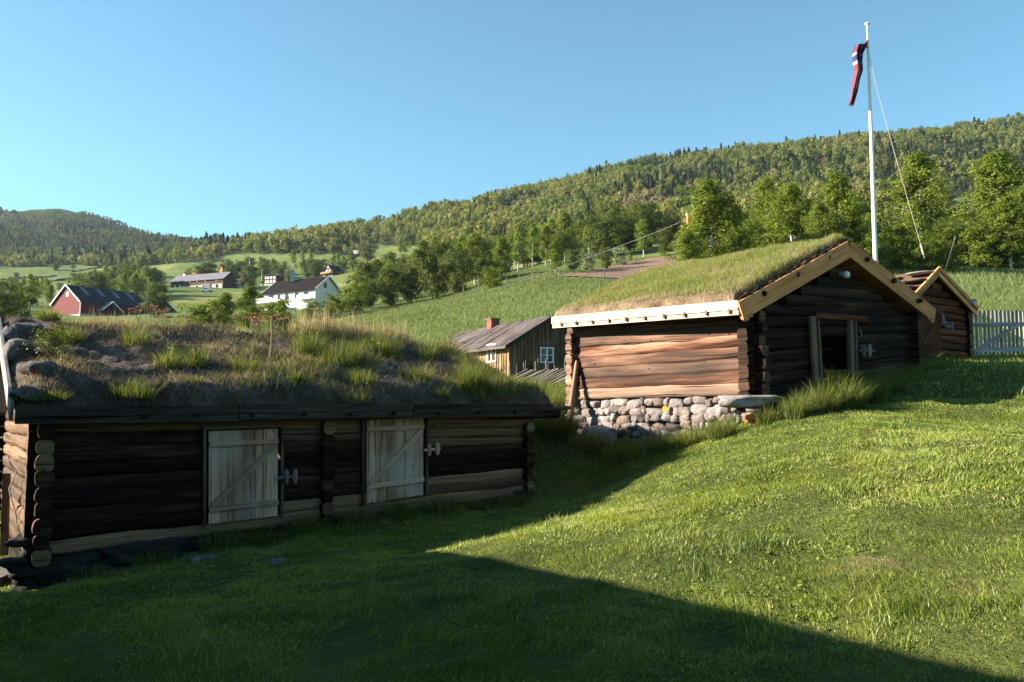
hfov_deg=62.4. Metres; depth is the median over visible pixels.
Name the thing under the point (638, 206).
hillside tree
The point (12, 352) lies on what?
rock
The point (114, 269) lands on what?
hillside tree
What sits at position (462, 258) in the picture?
broadleaf tree
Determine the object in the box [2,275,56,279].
stone wall
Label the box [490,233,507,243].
hillside tree
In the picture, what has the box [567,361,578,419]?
leaning pole
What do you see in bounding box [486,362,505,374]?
shrub
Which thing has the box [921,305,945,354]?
door
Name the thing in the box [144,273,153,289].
hillside tree
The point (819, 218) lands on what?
birch tree
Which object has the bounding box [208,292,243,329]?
birch tree
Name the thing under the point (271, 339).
dry stalk
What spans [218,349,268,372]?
grass tuft
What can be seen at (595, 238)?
hillside tree
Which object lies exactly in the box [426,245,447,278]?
hillside tree
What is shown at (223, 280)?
brown barn
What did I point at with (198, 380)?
grass tuft
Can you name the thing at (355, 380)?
grass tuft
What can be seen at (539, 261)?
hillside tree
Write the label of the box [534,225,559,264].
hillside tree
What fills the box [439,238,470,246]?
hillside tree
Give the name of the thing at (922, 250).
stay line
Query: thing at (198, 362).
grass tuft
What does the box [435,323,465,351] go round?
grass tuft
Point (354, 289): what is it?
bush
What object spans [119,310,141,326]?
dry grass clump
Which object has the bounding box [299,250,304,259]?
hillside tree
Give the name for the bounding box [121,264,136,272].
hillside tree
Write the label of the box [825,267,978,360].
shed
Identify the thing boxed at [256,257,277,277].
broadleaf tree
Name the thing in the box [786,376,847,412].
tall grass tuft
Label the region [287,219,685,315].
power cable
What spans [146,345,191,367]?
grass tuft
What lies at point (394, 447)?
door
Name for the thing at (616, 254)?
flowering bush
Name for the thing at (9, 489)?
hanging rope
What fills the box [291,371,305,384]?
grass tuft
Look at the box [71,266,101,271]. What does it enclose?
stone wall
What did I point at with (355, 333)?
dry grass clump
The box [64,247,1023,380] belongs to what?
meadow grass
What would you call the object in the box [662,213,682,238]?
hillside tree
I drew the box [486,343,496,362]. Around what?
window
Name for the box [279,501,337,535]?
tall grass tuft
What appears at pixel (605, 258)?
broadleaf tree
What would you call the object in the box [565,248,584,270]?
broadleaf tree
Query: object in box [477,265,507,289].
bush
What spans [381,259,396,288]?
hillside tree
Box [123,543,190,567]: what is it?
tall grass tuft
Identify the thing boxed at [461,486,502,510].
tall grass tuft
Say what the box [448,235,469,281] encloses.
hillside tree
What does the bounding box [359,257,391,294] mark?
hillside tree
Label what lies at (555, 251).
birch tree
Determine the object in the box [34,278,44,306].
hillside tree
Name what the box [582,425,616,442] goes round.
rock
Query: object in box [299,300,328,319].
bush
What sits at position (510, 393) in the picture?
grass tuft
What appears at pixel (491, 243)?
hillside tree
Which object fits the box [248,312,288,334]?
dried flower plant
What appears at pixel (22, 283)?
hillside tree
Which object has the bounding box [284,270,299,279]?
broadleaf tree
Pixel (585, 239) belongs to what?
hillside tree
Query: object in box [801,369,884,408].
tall grass tuft
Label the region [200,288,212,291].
parked car
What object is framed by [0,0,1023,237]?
sky
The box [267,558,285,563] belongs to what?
rock
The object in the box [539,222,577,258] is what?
hillside tree
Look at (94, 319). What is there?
dry grass clump
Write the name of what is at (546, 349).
window
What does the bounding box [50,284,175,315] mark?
red barn
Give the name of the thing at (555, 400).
tall grass tuft
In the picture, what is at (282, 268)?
hillside tree
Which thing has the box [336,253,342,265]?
hillside tree
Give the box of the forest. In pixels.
[0,112,1023,266]
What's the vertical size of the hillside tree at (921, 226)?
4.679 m
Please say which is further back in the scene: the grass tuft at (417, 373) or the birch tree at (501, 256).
the birch tree at (501, 256)
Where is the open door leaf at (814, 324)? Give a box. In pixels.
[808,316,822,384]
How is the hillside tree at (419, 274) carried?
on the ground at (940, 647)
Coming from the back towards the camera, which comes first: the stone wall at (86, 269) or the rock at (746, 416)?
the stone wall at (86, 269)
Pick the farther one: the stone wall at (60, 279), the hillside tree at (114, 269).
the stone wall at (60, 279)
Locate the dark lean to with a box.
[236,279,243,287]
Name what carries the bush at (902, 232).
on the ground at (940, 647)
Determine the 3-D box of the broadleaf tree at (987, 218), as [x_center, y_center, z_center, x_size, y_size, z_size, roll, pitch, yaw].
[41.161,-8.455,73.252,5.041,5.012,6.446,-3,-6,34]
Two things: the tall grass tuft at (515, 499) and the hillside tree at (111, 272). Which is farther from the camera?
the hillside tree at (111, 272)
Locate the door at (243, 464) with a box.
[208,429,278,523]
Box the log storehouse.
[0,315,560,591]
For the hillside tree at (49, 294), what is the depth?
243.77 m
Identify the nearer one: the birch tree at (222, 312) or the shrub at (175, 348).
the shrub at (175, 348)
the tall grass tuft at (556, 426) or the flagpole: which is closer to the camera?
the tall grass tuft at (556, 426)
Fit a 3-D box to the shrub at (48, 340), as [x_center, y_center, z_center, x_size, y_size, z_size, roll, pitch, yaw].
[-6.759,0.009,12.419,0.844,0.663,0.854,-4,-6,42]
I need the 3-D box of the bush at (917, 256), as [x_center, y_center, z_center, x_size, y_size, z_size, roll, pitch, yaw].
[30.815,-6.621,64.953,3.680,3.521,3.854,0,-5,4]
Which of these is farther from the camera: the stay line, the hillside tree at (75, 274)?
the hillside tree at (75, 274)
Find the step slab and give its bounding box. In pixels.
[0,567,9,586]
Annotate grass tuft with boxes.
[11,393,46,400]
[32,305,70,320]
[36,388,72,399]
[52,317,91,343]
[60,559,121,581]
[105,373,166,397]
[118,319,154,346]
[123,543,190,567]
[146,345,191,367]
[176,339,216,366]
[185,511,259,553]
[186,373,203,383]
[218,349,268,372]
[239,518,289,545]
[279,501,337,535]
[286,317,332,355]
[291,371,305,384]
[314,329,364,364]
[334,496,384,525]
[338,384,371,401]
[344,366,381,384]
[357,316,411,357]
[377,487,424,519]
[403,357,441,381]
[412,326,447,360]
[418,488,473,513]
[427,384,451,395]
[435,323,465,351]
[448,344,507,390]
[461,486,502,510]
[467,385,490,399]
[483,373,517,396]
[492,489,532,504]
[534,396,595,438]
[544,385,565,412]
[566,426,611,451]
[600,435,642,458]
[638,431,674,451]
[669,423,707,445]
[700,409,742,439]
[751,400,784,425]
[775,387,821,418]
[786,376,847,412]
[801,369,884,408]
[842,368,894,402]
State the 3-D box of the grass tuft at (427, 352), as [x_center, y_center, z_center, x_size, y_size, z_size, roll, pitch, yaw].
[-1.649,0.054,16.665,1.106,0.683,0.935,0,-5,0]
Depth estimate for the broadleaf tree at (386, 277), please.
130.32 m
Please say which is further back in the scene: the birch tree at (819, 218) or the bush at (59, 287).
the bush at (59, 287)
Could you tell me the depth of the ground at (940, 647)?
7.49 m
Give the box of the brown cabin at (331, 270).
[320,265,343,275]
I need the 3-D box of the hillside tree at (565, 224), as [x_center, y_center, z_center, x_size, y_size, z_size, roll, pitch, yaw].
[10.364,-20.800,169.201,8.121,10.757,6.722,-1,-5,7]
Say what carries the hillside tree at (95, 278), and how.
on the ground at (940, 647)
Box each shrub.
[14,321,79,361]
[161,339,190,357]
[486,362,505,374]
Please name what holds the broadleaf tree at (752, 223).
on the ground at (940, 647)
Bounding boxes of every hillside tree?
[6,278,20,289]
[8,280,26,295]
[23,273,45,304]
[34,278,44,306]
[39,278,45,300]
[41,278,55,304]
[43,284,56,302]
[68,271,86,284]
[68,274,93,286]
[71,271,115,289]
[102,266,109,274]
[104,273,118,289]
[106,270,115,285]
[109,268,136,291]
[109,275,123,290]
[110,266,120,274]
[117,261,134,268]
[117,273,132,291]
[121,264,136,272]
[125,272,143,293]
[132,277,147,293]
[133,258,142,271]
[140,267,169,292]
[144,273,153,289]
[144,277,153,291]
[243,256,257,270]
[269,261,295,278]
[287,250,297,262]
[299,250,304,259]
[312,258,329,274]
[329,254,335,265]
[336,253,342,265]
[339,260,393,304]
[346,249,361,263]
[358,243,378,261]
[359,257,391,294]
[365,257,393,296]
[377,250,411,265]
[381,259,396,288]
[402,254,429,290]
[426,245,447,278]
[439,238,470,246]
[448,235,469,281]
[461,230,493,283]
[468,239,498,267]
[482,237,499,264]
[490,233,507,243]
[500,221,542,266]
[511,233,529,266]
[531,241,551,263]
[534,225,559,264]
[539,217,555,260]
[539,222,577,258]
[549,210,582,260]
[570,217,592,252]
[576,223,594,257]
[577,201,640,256]
[582,221,614,256]
[612,214,626,251]
[614,207,659,251]
[621,199,679,249]
[633,216,664,248]
[657,210,682,242]
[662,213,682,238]
[667,214,682,242]
[673,228,686,257]
[694,225,714,255]
[732,218,768,250]
[832,197,889,233]
[844,216,886,249]
[861,224,894,249]
[884,219,912,254]
[896,216,938,259]
[917,218,972,258]
[926,222,980,267]
[950,217,1004,268]
[988,229,1023,268]
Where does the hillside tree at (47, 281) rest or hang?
on the ground at (940, 647)
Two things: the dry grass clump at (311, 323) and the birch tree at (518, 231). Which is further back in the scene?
the birch tree at (518, 231)
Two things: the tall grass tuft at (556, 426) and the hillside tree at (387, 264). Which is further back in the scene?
the hillside tree at (387, 264)
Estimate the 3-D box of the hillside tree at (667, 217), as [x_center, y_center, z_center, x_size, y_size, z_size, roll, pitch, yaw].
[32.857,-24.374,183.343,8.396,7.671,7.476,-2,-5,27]
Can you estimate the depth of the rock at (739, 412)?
15.36 m
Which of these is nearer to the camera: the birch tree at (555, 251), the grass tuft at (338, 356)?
the grass tuft at (338, 356)
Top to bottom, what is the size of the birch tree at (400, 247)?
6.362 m
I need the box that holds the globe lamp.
[838,271,849,277]
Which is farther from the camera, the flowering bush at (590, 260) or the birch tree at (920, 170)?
the flowering bush at (590, 260)
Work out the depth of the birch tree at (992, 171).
96.77 m
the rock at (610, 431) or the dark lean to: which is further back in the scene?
the dark lean to
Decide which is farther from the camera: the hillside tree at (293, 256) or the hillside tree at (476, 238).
the hillside tree at (293, 256)
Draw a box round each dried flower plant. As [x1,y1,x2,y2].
[129,305,170,327]
[157,315,193,329]
[229,313,265,333]
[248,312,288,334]
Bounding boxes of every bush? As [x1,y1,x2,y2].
[55,282,63,289]
[170,299,234,326]
[256,296,305,331]
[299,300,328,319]
[320,292,354,316]
[333,282,372,313]
[398,242,410,252]
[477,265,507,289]
[577,248,598,269]
[606,246,630,264]
[854,231,901,269]
[877,225,923,268]
[890,233,945,270]
[919,235,970,271]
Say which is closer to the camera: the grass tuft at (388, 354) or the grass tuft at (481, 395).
the grass tuft at (481, 395)
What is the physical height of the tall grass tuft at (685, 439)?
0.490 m
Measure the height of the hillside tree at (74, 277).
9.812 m
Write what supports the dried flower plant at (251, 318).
on the log storehouse
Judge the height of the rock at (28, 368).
0.248 m
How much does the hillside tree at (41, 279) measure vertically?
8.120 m
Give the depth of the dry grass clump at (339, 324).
16.47 m
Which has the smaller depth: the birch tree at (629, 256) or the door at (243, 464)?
the door at (243, 464)
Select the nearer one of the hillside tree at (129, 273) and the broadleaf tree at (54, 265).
the hillside tree at (129, 273)
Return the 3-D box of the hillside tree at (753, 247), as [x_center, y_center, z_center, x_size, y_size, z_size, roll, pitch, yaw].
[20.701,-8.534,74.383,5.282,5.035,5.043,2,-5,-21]
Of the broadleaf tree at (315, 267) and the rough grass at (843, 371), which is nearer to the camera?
the rough grass at (843, 371)
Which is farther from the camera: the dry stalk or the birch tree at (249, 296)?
the birch tree at (249, 296)
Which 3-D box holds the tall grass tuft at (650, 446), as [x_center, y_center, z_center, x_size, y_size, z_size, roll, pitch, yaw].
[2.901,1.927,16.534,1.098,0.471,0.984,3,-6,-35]
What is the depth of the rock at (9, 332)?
13.04 m
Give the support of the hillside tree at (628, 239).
on the ground at (940, 647)
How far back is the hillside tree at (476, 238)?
141.47 m
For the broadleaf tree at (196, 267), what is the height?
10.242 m
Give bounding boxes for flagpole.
[865,22,877,260]
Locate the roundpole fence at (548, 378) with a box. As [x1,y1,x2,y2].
[498,358,567,386]
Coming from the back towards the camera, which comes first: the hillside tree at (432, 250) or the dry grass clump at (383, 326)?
the hillside tree at (432, 250)
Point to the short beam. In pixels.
(563, 407)
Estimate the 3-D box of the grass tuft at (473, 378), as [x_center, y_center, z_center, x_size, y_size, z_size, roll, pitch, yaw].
[-0.655,0.430,15.157,1.210,0.931,1.184,0,-5,0]
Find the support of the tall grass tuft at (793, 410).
on the ground at (940, 647)
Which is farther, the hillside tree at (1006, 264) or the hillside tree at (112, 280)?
the hillside tree at (112, 280)
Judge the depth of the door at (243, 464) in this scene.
12.83 m
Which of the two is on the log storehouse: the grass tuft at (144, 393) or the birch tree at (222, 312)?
the grass tuft at (144, 393)
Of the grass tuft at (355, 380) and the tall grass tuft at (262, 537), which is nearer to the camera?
the tall grass tuft at (262, 537)
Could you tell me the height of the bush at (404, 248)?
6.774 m
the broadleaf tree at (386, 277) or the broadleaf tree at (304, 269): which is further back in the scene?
the broadleaf tree at (304, 269)
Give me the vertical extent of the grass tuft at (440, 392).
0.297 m
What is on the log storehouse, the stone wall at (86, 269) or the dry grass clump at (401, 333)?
the dry grass clump at (401, 333)
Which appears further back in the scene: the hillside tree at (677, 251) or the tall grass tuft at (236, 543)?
the hillside tree at (677, 251)
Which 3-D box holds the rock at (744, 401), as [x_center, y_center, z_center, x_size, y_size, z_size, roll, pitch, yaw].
[4.327,1.120,15.513,1.279,0.261,0.697,1,-5,-11]
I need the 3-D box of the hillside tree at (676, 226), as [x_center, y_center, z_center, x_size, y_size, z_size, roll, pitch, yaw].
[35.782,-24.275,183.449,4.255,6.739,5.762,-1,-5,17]
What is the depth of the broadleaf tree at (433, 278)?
124.14 m
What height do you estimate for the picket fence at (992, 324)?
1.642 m
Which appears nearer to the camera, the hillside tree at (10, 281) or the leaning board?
the leaning board
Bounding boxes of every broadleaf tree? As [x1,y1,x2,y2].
[0,278,43,319]
[0,288,38,325]
[50,263,59,270]
[136,280,172,317]
[187,264,213,274]
[194,260,220,272]
[218,259,248,284]
[221,266,241,278]
[237,264,262,286]
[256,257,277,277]
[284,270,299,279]
[297,258,313,277]
[305,262,324,276]
[336,259,352,273]
[358,279,389,309]
[373,264,405,305]
[388,256,429,302]
[397,234,470,299]
[437,244,478,293]
[467,255,498,283]
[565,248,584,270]
[594,247,613,268]
[647,227,674,255]
[743,212,762,244]
[956,215,1015,267]
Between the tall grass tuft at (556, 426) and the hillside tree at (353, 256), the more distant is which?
the hillside tree at (353, 256)
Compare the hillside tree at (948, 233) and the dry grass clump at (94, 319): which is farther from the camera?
the hillside tree at (948, 233)
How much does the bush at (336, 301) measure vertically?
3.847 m
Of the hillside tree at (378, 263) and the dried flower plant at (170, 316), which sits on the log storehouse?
the dried flower plant at (170, 316)
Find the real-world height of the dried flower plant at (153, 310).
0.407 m
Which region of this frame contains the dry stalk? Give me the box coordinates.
[269,320,271,357]
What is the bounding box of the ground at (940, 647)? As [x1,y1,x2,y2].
[0,127,1023,681]
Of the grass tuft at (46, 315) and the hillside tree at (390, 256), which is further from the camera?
the hillside tree at (390, 256)
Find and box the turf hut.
[551,232,935,441]
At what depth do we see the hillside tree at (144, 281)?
282.39 m
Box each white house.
[254,272,341,310]
[263,274,279,285]
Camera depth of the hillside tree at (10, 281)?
332.33 m
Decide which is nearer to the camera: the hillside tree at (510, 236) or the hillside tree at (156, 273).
the hillside tree at (510, 236)
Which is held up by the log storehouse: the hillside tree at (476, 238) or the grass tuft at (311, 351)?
the grass tuft at (311, 351)
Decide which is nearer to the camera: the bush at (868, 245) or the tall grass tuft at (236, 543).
the tall grass tuft at (236, 543)
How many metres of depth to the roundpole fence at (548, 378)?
29.23 m
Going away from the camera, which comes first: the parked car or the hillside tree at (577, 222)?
the hillside tree at (577, 222)
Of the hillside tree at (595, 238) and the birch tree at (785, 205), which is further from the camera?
the hillside tree at (595, 238)
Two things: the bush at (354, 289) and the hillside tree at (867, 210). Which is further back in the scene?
the bush at (354, 289)
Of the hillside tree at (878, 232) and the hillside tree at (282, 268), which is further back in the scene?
the hillside tree at (282, 268)
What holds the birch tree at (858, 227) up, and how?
on the ground at (940, 647)
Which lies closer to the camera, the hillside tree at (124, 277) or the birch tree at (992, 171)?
the birch tree at (992, 171)
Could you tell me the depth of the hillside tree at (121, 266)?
422.27 m
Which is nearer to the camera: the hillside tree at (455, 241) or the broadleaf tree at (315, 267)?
the hillside tree at (455, 241)
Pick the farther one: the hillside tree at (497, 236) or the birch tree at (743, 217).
the hillside tree at (497, 236)
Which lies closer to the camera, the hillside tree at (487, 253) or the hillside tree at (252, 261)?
the hillside tree at (487, 253)
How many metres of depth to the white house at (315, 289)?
183.09 m
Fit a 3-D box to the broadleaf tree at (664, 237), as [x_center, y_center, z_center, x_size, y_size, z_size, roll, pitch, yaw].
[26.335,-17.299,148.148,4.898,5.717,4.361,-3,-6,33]
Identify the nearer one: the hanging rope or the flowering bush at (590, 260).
the hanging rope
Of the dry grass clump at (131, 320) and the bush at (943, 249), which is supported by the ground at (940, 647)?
the bush at (943, 249)
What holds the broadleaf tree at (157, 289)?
on the ground at (940, 647)
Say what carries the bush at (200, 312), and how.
on the ground at (940, 647)
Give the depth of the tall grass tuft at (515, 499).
15.08 m
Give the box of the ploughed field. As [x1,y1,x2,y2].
[559,253,678,278]
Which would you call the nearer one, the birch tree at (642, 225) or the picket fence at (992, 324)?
the picket fence at (992, 324)
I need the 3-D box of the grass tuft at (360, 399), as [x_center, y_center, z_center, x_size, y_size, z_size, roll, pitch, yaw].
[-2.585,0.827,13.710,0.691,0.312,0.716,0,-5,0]
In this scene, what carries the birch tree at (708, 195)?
on the ground at (940, 647)
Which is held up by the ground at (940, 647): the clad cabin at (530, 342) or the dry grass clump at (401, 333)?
the clad cabin at (530, 342)
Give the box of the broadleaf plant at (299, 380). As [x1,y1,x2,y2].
[289,365,308,384]
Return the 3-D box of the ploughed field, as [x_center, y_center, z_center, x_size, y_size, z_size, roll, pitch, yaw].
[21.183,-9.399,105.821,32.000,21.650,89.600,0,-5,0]
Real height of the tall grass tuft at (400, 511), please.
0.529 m
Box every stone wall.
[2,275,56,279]
[50,277,68,281]
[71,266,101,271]
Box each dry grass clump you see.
[83,308,106,325]
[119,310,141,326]
[285,296,332,334]
[308,303,354,338]
[332,310,374,341]
[355,313,396,343]
[375,314,416,344]
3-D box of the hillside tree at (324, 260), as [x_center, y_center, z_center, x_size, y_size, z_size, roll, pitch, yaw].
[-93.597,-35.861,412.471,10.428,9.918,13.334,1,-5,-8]
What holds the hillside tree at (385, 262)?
on the ground at (940, 647)
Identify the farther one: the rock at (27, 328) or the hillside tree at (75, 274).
the hillside tree at (75, 274)
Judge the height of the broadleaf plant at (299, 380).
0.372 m
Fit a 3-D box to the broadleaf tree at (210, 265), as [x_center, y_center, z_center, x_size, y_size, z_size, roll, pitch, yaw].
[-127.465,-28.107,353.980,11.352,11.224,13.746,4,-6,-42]
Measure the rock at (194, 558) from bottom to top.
0.102 m
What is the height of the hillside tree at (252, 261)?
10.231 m
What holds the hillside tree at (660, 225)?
on the ground at (940, 647)
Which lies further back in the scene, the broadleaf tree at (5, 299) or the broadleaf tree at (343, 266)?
the broadleaf tree at (343, 266)
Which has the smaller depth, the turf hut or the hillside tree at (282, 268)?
the turf hut
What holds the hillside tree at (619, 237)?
on the ground at (940, 647)
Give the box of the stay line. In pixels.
[870,60,924,257]
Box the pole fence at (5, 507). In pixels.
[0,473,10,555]
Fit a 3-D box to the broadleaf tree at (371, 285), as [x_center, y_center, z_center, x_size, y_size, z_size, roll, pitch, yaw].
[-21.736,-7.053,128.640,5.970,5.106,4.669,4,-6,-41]
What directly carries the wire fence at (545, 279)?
on the ground at (940, 647)
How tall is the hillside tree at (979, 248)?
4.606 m
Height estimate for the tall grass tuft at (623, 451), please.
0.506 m
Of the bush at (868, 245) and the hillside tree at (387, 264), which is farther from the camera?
the hillside tree at (387, 264)
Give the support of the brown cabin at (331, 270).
on the ground at (940, 647)
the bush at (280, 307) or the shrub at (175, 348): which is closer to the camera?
the shrub at (175, 348)
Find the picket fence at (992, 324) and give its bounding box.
[972,310,1023,355]
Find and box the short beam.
[553,406,570,409]
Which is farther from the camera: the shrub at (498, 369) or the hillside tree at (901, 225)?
the hillside tree at (901, 225)
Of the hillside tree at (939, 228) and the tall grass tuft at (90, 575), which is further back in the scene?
the hillside tree at (939, 228)
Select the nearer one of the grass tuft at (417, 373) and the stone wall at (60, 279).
the grass tuft at (417, 373)
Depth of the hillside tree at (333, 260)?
412.56 m
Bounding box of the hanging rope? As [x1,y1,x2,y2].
[7,456,16,522]
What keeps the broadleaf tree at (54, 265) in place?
on the ground at (940, 647)
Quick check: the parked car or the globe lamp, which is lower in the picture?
the parked car
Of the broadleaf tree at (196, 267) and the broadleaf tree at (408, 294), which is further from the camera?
the broadleaf tree at (196, 267)
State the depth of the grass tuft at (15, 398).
11.10 m
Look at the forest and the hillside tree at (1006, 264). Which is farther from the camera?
the forest
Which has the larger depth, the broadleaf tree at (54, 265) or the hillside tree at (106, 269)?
the broadleaf tree at (54, 265)
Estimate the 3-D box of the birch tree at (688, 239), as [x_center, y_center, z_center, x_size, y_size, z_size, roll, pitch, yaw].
[12.795,-5.826,60.595,4.569,4.552,3.374,2,-5,-21]
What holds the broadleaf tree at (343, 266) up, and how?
on the ground at (940, 647)
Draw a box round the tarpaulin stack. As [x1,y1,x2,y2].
[204,283,211,287]
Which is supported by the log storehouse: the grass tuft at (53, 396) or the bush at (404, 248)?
the grass tuft at (53, 396)
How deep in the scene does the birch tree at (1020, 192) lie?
75.35 m
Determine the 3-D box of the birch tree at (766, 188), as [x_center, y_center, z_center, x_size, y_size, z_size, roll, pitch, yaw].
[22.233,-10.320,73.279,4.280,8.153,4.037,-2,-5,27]
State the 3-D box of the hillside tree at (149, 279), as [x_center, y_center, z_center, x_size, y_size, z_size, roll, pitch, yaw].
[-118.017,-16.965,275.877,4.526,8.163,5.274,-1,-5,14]
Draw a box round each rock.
[2,326,20,341]
[3,338,35,363]
[8,385,41,401]
[12,322,46,335]
[18,361,56,374]
[188,554,218,563]
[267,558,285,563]
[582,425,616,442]
[718,395,781,408]
[734,408,745,416]
[741,411,765,422]
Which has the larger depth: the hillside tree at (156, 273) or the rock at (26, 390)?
the hillside tree at (156, 273)
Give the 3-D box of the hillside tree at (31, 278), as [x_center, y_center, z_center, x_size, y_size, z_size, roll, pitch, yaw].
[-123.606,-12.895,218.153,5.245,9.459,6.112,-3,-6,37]
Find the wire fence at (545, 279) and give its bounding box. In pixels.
[463,271,621,293]
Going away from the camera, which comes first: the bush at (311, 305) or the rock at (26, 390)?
the rock at (26, 390)
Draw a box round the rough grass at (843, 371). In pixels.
[528,352,984,473]
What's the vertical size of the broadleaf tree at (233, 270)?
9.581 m
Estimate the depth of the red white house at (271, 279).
389.68 m
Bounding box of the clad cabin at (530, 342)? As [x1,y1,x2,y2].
[442,315,567,376]
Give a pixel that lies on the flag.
(857, 55)
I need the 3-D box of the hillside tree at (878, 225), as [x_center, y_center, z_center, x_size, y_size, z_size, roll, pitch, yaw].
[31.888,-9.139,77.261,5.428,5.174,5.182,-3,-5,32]
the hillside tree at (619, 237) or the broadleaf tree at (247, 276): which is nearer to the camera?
the hillside tree at (619, 237)
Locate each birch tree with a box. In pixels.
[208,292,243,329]
[229,285,273,331]
[398,243,402,254]
[490,237,514,279]
[508,228,528,270]
[524,225,539,267]
[544,239,565,272]
[627,250,632,260]
[630,218,654,257]
[658,230,713,262]
[671,175,755,258]
[713,204,762,255]
[743,175,784,247]
[760,180,826,245]
[795,201,845,241]
[796,170,881,242]
[846,218,870,250]
[862,149,972,231]
[944,145,1023,225]
[967,192,1023,268]
[989,180,1023,243]
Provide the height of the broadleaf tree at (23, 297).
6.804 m
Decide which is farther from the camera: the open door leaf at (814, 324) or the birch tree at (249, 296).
the birch tree at (249, 296)
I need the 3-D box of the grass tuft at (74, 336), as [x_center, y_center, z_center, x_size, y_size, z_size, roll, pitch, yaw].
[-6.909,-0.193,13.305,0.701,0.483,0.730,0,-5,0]
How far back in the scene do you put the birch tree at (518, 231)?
157.52 m
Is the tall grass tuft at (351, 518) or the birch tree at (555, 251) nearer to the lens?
the tall grass tuft at (351, 518)
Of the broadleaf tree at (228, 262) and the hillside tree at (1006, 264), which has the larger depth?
the broadleaf tree at (228, 262)
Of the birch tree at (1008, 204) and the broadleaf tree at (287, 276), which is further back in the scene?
the broadleaf tree at (287, 276)
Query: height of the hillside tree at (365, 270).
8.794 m
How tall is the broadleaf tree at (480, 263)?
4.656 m
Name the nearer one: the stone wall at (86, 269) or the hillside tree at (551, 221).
the hillside tree at (551, 221)
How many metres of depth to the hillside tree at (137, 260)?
420.26 m
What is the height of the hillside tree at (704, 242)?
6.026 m
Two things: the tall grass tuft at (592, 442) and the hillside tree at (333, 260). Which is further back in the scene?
the hillside tree at (333, 260)
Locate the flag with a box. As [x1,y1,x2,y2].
[848,39,867,106]
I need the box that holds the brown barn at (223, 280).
[169,272,237,287]
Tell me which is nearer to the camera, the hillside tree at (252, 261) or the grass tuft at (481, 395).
the grass tuft at (481, 395)
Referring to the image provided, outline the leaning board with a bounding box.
[0,342,6,411]
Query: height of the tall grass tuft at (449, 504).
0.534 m
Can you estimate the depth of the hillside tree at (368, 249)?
458.64 m
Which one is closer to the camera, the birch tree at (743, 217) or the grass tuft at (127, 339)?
the grass tuft at (127, 339)
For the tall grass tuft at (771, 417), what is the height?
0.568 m
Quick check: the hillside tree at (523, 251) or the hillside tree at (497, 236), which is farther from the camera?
the hillside tree at (497, 236)
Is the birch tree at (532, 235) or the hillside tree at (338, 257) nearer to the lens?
the birch tree at (532, 235)
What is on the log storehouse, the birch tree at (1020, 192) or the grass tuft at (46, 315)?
the grass tuft at (46, 315)
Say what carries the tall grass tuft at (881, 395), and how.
on the ground at (940, 647)
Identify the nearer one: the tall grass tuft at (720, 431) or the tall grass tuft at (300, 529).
the tall grass tuft at (300, 529)
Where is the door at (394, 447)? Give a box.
[366,418,423,503]
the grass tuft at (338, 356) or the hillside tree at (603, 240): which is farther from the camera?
the hillside tree at (603, 240)
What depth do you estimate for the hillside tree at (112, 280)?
306.58 m
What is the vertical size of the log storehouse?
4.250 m
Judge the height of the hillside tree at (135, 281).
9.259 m
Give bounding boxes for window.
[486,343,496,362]
[540,347,553,362]
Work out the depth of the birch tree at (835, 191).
66.53 m
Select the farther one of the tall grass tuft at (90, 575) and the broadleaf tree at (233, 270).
the broadleaf tree at (233, 270)
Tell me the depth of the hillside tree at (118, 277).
285.51 m

